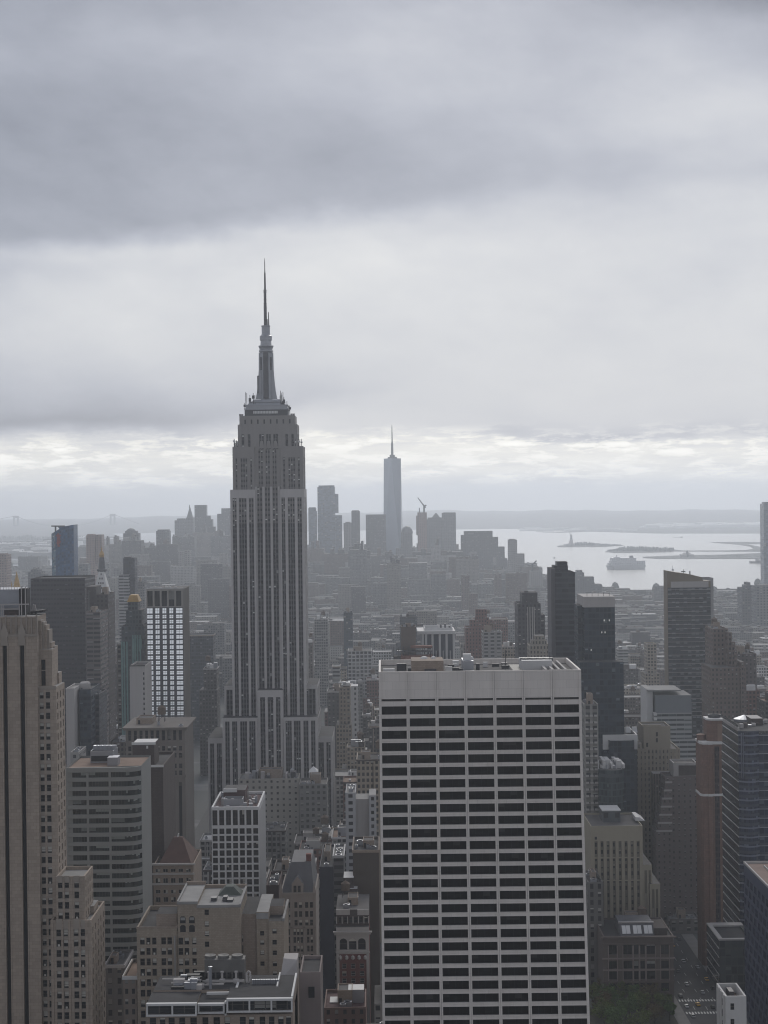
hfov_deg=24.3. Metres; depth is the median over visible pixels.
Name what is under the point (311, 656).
city block
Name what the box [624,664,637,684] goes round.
city block
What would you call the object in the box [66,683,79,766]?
pale slab block
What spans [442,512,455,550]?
square downtown tower
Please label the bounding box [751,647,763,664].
city block
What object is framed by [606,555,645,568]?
cruise ship
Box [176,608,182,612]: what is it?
window
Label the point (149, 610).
window
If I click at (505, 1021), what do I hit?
window
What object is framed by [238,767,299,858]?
bone coloured row
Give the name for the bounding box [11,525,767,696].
distant city blocks
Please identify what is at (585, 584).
stepped shore block
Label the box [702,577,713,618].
thin pale slab tower
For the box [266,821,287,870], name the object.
city block
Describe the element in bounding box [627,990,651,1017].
tree
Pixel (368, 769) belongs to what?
city block
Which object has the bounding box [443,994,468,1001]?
window
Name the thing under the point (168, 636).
bright windowed tower
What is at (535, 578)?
crane topped block
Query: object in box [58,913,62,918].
window
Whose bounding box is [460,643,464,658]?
city block
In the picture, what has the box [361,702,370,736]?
city block
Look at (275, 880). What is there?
narrow brown wall block
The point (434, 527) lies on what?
pyramid topped block
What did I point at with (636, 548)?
island trees
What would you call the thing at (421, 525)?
pink construction tower
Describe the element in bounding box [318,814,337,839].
city block
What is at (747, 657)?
tank house block
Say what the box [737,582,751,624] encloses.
turreted haze block
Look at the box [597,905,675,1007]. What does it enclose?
dark ornate block
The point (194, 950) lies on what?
window
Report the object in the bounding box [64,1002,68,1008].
window
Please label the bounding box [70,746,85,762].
pale block
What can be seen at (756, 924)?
building
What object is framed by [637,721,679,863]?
tan ziggurat block
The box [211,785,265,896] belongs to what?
white grid block
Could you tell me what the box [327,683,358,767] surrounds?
white stair tower block
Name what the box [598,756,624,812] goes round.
round fronted glass block
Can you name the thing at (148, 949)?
window
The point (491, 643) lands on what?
grey balcony apartments
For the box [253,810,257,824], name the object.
window
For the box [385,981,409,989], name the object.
window
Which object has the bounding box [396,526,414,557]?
round shouldered block
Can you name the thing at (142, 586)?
plain grey tower
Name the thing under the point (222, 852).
window
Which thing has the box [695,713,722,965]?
copper brown tower
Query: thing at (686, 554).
island hall
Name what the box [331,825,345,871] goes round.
city block
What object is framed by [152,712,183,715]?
window
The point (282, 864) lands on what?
rubbly roof block
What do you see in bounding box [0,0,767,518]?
sky
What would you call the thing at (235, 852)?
window
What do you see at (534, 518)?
hills
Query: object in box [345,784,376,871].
pale twin block
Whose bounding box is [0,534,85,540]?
shore trees
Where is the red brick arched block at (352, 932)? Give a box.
[333,880,371,1022]
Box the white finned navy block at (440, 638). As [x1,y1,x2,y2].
[416,623,454,658]
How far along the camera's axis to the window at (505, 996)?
627.26 m
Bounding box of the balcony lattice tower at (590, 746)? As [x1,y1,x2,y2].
[582,692,598,812]
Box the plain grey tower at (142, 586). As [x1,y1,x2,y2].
[138,578,146,621]
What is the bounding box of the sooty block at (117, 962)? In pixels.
[105,949,133,1023]
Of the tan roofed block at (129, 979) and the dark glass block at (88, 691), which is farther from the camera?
the dark glass block at (88, 691)
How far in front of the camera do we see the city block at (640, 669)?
2106.27 m
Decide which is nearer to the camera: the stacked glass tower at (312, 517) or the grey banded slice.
the grey banded slice
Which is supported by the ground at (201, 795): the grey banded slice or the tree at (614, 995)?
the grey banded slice
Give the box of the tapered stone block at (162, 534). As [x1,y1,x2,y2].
[156,529,170,544]
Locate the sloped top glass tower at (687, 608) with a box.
[663,569,710,738]
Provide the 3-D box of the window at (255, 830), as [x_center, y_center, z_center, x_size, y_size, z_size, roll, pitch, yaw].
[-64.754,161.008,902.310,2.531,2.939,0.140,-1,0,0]
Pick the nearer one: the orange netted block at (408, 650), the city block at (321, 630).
the orange netted block at (408, 650)
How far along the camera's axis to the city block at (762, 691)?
1938.49 m
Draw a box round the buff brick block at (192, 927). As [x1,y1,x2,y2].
[136,881,288,1023]
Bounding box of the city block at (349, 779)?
[343,775,356,817]
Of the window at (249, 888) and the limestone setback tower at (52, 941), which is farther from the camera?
the window at (249, 888)
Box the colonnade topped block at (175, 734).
[122,705,195,847]
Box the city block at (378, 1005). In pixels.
[374,985,381,1022]
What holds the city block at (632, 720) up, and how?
on the ground at (201, 795)
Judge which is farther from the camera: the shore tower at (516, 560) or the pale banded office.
the shore tower at (516, 560)
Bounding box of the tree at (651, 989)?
[638,983,659,1006]
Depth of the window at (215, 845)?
902.47 m
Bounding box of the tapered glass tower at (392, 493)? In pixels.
[384,433,402,554]
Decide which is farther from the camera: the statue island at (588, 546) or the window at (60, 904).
the statue island at (588, 546)
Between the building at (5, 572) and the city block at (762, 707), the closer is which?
the city block at (762, 707)
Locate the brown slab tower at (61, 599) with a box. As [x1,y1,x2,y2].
[31,575,94,763]
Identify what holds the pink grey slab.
on the ground at (201, 795)
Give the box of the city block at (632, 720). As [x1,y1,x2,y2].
[624,705,640,733]
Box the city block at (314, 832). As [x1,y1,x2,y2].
[294,827,329,849]
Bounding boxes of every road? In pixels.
[195,806,208,848]
[673,934,716,1023]
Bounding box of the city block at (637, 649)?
[635,642,643,652]
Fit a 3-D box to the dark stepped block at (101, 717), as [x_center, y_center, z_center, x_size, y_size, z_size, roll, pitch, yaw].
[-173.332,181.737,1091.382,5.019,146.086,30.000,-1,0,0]
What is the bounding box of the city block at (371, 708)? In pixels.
[366,700,372,721]
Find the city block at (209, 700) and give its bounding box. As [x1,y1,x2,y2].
[199,655,220,775]
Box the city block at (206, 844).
[200,833,211,880]
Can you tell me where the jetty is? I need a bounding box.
[674,542,759,551]
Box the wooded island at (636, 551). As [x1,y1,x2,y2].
[606,549,674,552]
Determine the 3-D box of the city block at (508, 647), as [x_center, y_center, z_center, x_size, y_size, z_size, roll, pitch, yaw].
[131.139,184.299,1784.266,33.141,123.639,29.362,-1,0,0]
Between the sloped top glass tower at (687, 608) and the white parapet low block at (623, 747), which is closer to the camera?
the white parapet low block at (623, 747)
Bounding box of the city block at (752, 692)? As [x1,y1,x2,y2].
[746,684,759,714]
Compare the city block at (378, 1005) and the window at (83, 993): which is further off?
the city block at (378, 1005)
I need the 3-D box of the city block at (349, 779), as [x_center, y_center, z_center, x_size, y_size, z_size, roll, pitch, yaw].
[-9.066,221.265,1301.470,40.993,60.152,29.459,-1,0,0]
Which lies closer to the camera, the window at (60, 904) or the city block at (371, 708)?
the window at (60, 904)
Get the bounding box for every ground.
[193,527,765,1023]
[590,1008,677,1023]
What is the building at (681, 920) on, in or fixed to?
on the ground at (201, 795)
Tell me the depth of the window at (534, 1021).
625.58 m
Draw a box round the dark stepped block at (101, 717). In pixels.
[95,689,106,744]
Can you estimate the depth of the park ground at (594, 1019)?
887.09 m
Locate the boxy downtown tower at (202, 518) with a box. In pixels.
[194,505,212,531]
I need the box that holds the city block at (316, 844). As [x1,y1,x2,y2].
[299,832,331,879]
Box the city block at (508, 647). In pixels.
[502,641,514,657]
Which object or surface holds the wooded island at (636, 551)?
on the water
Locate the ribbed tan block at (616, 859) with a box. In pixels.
[584,805,659,917]
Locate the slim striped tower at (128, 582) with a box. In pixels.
[119,556,137,641]
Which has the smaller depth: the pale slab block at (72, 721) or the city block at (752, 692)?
the pale slab block at (72, 721)
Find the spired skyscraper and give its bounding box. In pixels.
[208,258,335,832]
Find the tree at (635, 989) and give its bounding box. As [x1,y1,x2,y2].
[624,983,647,999]
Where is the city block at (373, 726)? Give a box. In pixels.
[368,720,379,751]
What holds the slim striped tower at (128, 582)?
on the ground at (201, 795)
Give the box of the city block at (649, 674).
[641,642,659,684]
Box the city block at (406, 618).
[396,613,420,655]
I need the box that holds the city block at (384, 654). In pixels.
[373,644,390,663]
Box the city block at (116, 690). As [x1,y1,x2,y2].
[116,661,117,716]
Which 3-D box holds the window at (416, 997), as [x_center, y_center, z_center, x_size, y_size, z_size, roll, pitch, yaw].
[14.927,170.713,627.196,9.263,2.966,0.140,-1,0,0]
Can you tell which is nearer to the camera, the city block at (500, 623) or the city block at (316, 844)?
the city block at (316, 844)
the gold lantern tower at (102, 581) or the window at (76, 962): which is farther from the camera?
the gold lantern tower at (102, 581)
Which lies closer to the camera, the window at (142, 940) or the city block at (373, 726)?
the window at (142, 940)
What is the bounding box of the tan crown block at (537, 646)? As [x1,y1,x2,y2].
[527,634,547,656]
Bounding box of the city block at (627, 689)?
[624,685,639,693]
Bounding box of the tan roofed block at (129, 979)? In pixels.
[122,959,137,1023]
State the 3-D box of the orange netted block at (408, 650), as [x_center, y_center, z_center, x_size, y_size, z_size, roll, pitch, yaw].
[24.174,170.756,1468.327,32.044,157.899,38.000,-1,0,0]
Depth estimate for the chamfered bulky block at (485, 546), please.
5301.08 m
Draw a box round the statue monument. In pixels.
[567,532,574,545]
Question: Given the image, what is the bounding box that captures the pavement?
[674,934,749,1023]
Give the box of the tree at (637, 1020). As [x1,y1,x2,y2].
[627,1007,651,1023]
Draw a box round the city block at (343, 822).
[340,818,345,824]
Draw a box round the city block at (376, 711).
[374,707,378,721]
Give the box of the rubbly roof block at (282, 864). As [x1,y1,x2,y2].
[273,856,290,880]
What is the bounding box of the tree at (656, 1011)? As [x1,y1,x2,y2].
[643,1001,665,1023]
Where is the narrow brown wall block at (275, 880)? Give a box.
[266,871,282,898]
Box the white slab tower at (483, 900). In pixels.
[379,650,589,1023]
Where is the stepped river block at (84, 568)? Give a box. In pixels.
[78,563,90,574]
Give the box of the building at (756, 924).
[743,861,767,1023]
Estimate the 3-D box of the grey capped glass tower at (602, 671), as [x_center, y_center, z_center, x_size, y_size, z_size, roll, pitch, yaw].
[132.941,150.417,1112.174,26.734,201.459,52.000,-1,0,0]
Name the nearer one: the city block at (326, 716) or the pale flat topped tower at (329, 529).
the city block at (326, 716)
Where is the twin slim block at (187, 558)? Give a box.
[178,550,190,565]
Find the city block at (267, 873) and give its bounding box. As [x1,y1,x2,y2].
[266,869,269,883]
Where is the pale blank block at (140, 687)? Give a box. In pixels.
[129,661,151,720]
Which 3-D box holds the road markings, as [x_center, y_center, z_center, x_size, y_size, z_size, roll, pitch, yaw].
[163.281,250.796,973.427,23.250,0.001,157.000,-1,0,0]
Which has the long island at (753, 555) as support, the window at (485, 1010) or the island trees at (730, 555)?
the island trees at (730, 555)
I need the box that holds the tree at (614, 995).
[595,983,619,1003]
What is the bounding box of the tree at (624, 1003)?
[612,993,638,1023]
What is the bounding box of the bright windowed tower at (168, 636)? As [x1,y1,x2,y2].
[146,586,190,716]
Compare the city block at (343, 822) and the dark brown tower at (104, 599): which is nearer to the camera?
the city block at (343, 822)
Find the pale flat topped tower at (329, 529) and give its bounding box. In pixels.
[317,485,341,552]
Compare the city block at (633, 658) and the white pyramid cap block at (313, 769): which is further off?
the city block at (633, 658)
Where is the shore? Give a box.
[0,533,119,557]
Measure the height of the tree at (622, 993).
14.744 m
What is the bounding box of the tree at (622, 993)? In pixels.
[609,981,631,998]
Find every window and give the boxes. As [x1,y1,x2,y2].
[57,981,61,987]
[57,992,61,997]
[57,1002,61,1008]
[58,902,62,908]
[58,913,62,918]
[64,971,68,977]
[64,981,68,987]
[64,992,68,997]
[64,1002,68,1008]
[74,950,78,956]
[74,960,78,966]
[74,971,78,976]
[74,981,78,987]
[81,981,85,987]
[81,991,85,997]
[140,938,144,944]
[140,948,144,954]
[140,959,144,964]
[146,948,150,954]
[147,608,152,613]
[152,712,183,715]
[152,948,156,954]
[152,958,156,964]
[155,608,159,613]
[161,937,165,943]
[167,937,171,943]
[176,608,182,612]
[192,948,196,954]
[192,958,196,964]
[212,810,216,824]
[213,843,217,848]
[213,850,217,855]
[213,872,217,877]
[219,810,223,824]
[220,850,224,855]
[226,810,230,824]
[233,810,237,824]
[233,828,237,833]
[233,850,237,855]
[240,810,244,824]
[246,810,250,824]
[247,886,251,891]
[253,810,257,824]
[253,828,257,833]
[253,835,257,840]
[254,886,258,891]
[308,987,314,997]
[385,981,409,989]
[385,994,409,1002]
[385,1007,409,1015]
[385,1020,409,1023]
[413,981,439,989]
[413,994,439,1002]
[414,1007,439,1015]
[414,1020,439,1023]
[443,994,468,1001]
[443,1007,469,1014]
[443,1020,469,1023]
[472,993,498,1001]
[473,1006,498,1014]
[473,1019,498,1023]
[502,993,527,1001]
[502,1006,528,1014]
[503,1019,528,1023]
[531,993,557,1000]
[532,1006,557,1013]
[532,1019,557,1023]
[561,992,585,1000]
[561,1005,586,1013]
[562,1018,586,1023]
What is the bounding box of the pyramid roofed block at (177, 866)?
[152,833,201,905]
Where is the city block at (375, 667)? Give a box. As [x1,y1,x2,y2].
[372,664,378,676]
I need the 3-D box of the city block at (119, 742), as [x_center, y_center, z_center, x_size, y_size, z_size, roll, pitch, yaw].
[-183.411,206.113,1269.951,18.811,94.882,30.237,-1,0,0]
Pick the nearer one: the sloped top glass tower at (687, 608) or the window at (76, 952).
the window at (76, 952)
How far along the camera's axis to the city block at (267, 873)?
984.68 m
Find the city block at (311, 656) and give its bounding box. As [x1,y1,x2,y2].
[308,633,313,677]
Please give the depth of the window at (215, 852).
902.47 m
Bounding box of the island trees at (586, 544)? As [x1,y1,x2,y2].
[564,541,618,545]
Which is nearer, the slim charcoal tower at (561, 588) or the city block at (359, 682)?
the slim charcoal tower at (561, 588)
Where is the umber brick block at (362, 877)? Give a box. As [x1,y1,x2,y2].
[344,836,380,1022]
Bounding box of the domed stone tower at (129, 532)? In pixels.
[123,528,140,539]
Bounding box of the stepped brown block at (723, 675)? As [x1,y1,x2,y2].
[701,617,746,733]
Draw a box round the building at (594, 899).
[585,868,603,993]
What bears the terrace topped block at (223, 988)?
on the ground at (201, 795)
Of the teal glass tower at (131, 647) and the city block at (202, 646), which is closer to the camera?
the teal glass tower at (131, 647)
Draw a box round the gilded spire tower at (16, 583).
[11,572,19,586]
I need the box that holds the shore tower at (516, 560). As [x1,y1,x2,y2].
[508,539,524,572]
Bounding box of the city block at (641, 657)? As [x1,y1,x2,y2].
[640,648,643,666]
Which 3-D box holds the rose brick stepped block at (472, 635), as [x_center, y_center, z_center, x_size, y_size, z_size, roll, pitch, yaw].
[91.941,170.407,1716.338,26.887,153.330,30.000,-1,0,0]
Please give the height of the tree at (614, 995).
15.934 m
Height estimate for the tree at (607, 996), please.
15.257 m
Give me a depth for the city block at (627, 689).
1899.40 m
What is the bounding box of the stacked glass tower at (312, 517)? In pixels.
[308,507,316,547]
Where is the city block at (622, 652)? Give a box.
[615,640,627,663]
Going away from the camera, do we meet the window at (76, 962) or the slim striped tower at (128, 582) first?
the window at (76, 962)
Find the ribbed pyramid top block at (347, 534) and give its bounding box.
[343,522,351,552]
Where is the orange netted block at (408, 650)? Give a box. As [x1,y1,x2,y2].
[393,623,432,659]
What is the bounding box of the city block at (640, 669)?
[637,667,643,682]
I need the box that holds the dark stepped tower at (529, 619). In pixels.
[514,591,544,657]
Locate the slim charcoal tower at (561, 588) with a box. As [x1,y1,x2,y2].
[547,561,574,663]
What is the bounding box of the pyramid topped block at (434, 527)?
[427,513,441,548]
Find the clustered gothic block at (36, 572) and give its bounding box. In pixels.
[28,567,47,598]
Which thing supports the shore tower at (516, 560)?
on the island shore
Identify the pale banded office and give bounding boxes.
[640,685,695,760]
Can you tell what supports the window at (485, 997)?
in the white slab tower at (483, 900)
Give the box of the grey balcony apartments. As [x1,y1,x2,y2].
[481,622,501,658]
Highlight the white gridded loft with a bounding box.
[348,641,371,694]
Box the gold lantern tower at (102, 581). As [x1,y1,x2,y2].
[95,546,113,592]
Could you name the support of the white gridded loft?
on the ground at (201, 795)
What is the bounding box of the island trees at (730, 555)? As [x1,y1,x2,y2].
[703,555,759,556]
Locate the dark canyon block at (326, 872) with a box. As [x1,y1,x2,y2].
[319,844,334,997]
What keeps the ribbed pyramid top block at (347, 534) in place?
on the ground at (201, 795)
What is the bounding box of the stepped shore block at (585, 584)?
[575,570,601,595]
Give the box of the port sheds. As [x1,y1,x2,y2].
[0,535,122,557]
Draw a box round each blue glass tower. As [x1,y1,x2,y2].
[51,524,77,575]
[721,714,767,925]
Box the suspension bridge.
[1,514,137,525]
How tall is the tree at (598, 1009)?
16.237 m
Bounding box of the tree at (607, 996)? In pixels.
[591,989,612,1018]
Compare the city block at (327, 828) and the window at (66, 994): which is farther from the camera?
the city block at (327, 828)
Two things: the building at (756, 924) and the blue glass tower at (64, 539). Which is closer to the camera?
the building at (756, 924)
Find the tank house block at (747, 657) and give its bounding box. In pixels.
[735,643,756,688]
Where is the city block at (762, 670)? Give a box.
[757,665,767,677]
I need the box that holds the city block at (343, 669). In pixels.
[340,666,346,681]
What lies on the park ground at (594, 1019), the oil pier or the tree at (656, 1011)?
the tree at (656, 1011)
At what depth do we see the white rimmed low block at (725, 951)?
934.90 m
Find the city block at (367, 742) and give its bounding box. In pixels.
[364,737,368,749]
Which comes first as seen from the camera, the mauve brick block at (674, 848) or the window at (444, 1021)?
the window at (444, 1021)
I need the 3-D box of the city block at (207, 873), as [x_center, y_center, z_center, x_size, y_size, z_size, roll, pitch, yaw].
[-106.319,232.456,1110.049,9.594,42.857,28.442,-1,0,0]
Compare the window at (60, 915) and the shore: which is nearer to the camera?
the window at (60, 915)
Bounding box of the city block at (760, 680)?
[757,673,764,684]
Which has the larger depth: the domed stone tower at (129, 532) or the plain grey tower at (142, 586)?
the domed stone tower at (129, 532)
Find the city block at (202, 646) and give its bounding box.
[190,633,215,740]
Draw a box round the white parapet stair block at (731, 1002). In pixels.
[712,975,746,1023]
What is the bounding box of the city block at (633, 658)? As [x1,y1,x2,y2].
[628,653,639,667]
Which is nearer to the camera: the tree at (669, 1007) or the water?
the tree at (669, 1007)
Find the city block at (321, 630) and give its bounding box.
[314,611,328,705]
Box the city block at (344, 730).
[336,681,351,767]
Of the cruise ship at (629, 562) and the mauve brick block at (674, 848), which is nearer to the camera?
the mauve brick block at (674, 848)
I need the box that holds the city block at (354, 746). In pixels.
[342,732,364,769]
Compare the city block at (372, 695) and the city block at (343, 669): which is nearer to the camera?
the city block at (372, 695)
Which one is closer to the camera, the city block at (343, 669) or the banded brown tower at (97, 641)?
the banded brown tower at (97, 641)
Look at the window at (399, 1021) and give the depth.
625.58 m
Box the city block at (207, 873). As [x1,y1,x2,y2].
[203,853,211,883]
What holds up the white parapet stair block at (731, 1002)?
on the ground at (201, 795)
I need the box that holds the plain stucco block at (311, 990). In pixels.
[300,955,322,1023]
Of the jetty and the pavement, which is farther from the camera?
the jetty
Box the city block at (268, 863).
[266,858,271,873]
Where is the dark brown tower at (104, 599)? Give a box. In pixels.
[86,585,116,741]
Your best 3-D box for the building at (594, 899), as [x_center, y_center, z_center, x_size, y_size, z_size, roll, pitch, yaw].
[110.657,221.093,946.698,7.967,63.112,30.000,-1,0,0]
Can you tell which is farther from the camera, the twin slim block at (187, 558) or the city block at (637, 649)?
the twin slim block at (187, 558)
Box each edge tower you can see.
[217,508,230,535]
[760,502,767,583]
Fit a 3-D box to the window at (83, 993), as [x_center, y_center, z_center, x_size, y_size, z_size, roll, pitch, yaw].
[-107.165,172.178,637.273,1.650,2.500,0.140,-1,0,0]
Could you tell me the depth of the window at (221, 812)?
902.25 m
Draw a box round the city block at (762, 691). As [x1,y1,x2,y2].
[757,688,767,696]
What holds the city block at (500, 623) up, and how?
on the ground at (201, 795)
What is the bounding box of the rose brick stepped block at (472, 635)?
[464,609,492,658]
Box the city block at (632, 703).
[624,686,640,712]
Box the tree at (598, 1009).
[589,998,613,1023]
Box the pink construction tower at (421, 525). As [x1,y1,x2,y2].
[416,498,426,552]
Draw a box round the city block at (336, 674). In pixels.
[330,664,340,687]
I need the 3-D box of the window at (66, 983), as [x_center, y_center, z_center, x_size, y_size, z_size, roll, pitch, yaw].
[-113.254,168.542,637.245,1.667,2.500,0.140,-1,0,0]
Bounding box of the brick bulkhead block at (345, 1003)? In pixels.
[324,983,366,1023]
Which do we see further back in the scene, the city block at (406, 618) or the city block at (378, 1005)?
the city block at (406, 618)
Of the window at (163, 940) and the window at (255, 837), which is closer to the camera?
the window at (163, 940)
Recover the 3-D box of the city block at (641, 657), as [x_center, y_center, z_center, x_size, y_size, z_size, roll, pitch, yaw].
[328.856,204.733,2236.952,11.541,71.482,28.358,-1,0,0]
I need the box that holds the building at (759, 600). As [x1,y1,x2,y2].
[751,584,767,625]
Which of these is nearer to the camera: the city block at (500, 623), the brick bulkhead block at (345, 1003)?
the brick bulkhead block at (345, 1003)
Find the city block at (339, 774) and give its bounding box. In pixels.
[335,769,356,825]
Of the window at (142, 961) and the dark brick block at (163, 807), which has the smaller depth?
the window at (142, 961)
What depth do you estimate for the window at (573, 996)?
627.26 m
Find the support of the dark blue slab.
on the ground at (201, 795)
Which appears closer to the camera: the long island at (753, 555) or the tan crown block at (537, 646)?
the tan crown block at (537, 646)
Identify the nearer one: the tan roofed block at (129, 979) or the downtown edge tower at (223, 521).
the tan roofed block at (129, 979)
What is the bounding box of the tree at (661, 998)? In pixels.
[652,992,673,1006]
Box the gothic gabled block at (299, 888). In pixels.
[279,849,319,1023]
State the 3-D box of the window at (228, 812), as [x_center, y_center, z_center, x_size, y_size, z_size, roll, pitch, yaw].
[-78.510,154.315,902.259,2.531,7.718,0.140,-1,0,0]
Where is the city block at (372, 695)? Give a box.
[363,668,378,719]
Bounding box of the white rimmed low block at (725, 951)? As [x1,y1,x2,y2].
[706,922,744,990]
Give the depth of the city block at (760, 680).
2012.47 m
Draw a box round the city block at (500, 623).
[472,610,507,643]
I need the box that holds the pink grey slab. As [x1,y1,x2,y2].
[86,534,103,583]
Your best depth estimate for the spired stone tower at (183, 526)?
6204.47 m
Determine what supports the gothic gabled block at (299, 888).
on the ground at (201, 795)
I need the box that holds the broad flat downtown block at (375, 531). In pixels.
[366,514,385,552]
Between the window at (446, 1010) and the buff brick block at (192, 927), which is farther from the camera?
the buff brick block at (192, 927)
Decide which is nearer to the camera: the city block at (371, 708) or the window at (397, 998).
the window at (397, 998)
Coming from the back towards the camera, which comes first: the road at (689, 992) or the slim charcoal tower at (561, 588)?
the slim charcoal tower at (561, 588)
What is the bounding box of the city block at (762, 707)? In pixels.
[756,691,767,733]
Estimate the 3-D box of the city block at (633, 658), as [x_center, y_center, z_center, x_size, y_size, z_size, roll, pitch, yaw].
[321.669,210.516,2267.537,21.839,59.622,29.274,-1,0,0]
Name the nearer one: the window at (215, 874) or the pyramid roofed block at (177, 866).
the pyramid roofed block at (177, 866)
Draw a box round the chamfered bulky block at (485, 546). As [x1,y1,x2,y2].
[461,531,506,569]
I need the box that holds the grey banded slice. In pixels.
[333,843,345,988]
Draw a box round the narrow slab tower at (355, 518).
[351,510,359,545]
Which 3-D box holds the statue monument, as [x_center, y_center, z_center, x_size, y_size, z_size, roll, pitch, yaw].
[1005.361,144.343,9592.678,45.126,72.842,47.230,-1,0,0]
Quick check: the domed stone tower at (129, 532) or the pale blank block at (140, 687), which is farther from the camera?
the domed stone tower at (129, 532)
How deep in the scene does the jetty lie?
8490.78 m
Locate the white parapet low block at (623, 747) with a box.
[603,727,637,813]
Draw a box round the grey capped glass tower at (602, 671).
[574,592,623,756]
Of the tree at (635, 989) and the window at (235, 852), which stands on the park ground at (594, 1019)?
the tree at (635, 989)
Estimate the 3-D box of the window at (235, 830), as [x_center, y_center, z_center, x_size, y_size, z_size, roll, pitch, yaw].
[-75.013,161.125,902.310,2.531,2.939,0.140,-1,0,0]
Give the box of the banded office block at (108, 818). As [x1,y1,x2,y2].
[66,745,152,962]
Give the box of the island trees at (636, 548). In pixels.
[607,546,673,551]
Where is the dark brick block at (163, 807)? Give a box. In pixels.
[132,739,175,905]
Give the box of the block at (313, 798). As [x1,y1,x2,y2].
[299,772,328,833]
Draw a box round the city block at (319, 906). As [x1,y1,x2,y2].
[315,858,319,943]
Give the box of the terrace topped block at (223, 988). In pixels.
[146,953,297,1023]
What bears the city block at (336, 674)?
on the ground at (201, 795)
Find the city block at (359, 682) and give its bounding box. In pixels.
[345,679,362,730]
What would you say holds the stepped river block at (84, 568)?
on the ground at (201, 795)
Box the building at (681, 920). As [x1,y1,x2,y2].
[666,907,697,933]
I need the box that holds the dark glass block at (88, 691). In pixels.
[79,681,99,755]
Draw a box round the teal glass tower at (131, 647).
[117,594,146,736]
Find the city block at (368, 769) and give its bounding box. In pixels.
[356,739,381,942]
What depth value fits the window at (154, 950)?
635.59 m
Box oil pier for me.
[544,531,600,532]
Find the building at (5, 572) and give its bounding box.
[0,553,11,586]
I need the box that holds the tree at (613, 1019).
[603,1004,629,1023]
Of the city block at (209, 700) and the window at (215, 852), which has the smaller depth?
the window at (215, 852)
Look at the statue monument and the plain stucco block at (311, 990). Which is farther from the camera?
the statue monument
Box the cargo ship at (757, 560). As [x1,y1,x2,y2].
[749,558,759,562]
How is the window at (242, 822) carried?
in the white grid block at (238, 817)
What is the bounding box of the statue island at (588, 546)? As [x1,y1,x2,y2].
[557,545,623,546]
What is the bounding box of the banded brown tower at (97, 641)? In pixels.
[86,606,108,744]
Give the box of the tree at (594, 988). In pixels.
[589,982,601,999]
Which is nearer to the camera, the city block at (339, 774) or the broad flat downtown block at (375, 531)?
the city block at (339, 774)
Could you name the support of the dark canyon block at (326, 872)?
on the ground at (201, 795)
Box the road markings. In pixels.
[676,952,716,1013]
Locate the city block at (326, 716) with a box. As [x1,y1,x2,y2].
[324,682,352,725]
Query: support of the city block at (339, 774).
on the ground at (201, 795)
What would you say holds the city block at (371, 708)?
on the ground at (201, 795)
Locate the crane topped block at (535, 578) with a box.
[529,561,542,586]
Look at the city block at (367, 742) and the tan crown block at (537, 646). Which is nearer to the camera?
the tan crown block at (537, 646)
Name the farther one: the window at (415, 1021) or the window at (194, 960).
the window at (194, 960)
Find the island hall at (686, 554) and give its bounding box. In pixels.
[680,550,693,556]
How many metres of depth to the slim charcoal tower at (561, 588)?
1180.67 m
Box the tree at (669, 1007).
[663,1001,676,1020]
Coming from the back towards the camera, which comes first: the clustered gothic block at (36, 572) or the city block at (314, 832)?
the clustered gothic block at (36, 572)
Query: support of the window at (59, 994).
in the limestone setback tower at (52, 941)
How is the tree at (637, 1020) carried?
on the park ground at (594, 1019)
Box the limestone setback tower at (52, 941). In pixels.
[0,586,105,1023]
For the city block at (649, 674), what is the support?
on the ground at (201, 795)
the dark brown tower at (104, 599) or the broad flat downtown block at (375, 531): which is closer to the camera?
the dark brown tower at (104, 599)
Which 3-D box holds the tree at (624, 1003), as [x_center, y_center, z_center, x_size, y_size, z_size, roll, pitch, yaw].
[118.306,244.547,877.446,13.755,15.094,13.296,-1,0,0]
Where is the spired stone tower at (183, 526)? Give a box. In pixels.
[175,505,194,536]
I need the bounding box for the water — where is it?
[11,529,760,589]
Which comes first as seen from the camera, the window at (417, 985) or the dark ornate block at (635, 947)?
the window at (417, 985)
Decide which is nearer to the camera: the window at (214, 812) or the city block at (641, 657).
the window at (214, 812)
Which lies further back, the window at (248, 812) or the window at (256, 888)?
the window at (256, 888)
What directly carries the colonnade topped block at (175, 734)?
on the ground at (201, 795)
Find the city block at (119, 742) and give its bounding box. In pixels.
[109,735,125,754]
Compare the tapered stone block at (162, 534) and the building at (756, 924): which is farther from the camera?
the tapered stone block at (162, 534)
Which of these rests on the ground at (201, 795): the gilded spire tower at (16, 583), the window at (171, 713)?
the gilded spire tower at (16, 583)
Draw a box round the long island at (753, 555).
[643,553,759,558]
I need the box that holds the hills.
[0,509,759,534]
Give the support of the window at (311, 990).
in the plain stucco block at (311, 990)
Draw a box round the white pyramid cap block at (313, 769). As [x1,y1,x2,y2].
[309,766,317,773]
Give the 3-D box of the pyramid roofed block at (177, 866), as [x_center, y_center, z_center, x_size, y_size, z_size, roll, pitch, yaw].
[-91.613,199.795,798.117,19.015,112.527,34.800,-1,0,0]
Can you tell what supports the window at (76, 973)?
in the limestone setback tower at (52, 941)
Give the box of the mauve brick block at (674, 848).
[652,759,696,922]
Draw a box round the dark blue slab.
[343,608,352,678]
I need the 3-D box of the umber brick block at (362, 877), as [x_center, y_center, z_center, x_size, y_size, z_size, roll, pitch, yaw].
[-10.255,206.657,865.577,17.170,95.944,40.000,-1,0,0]

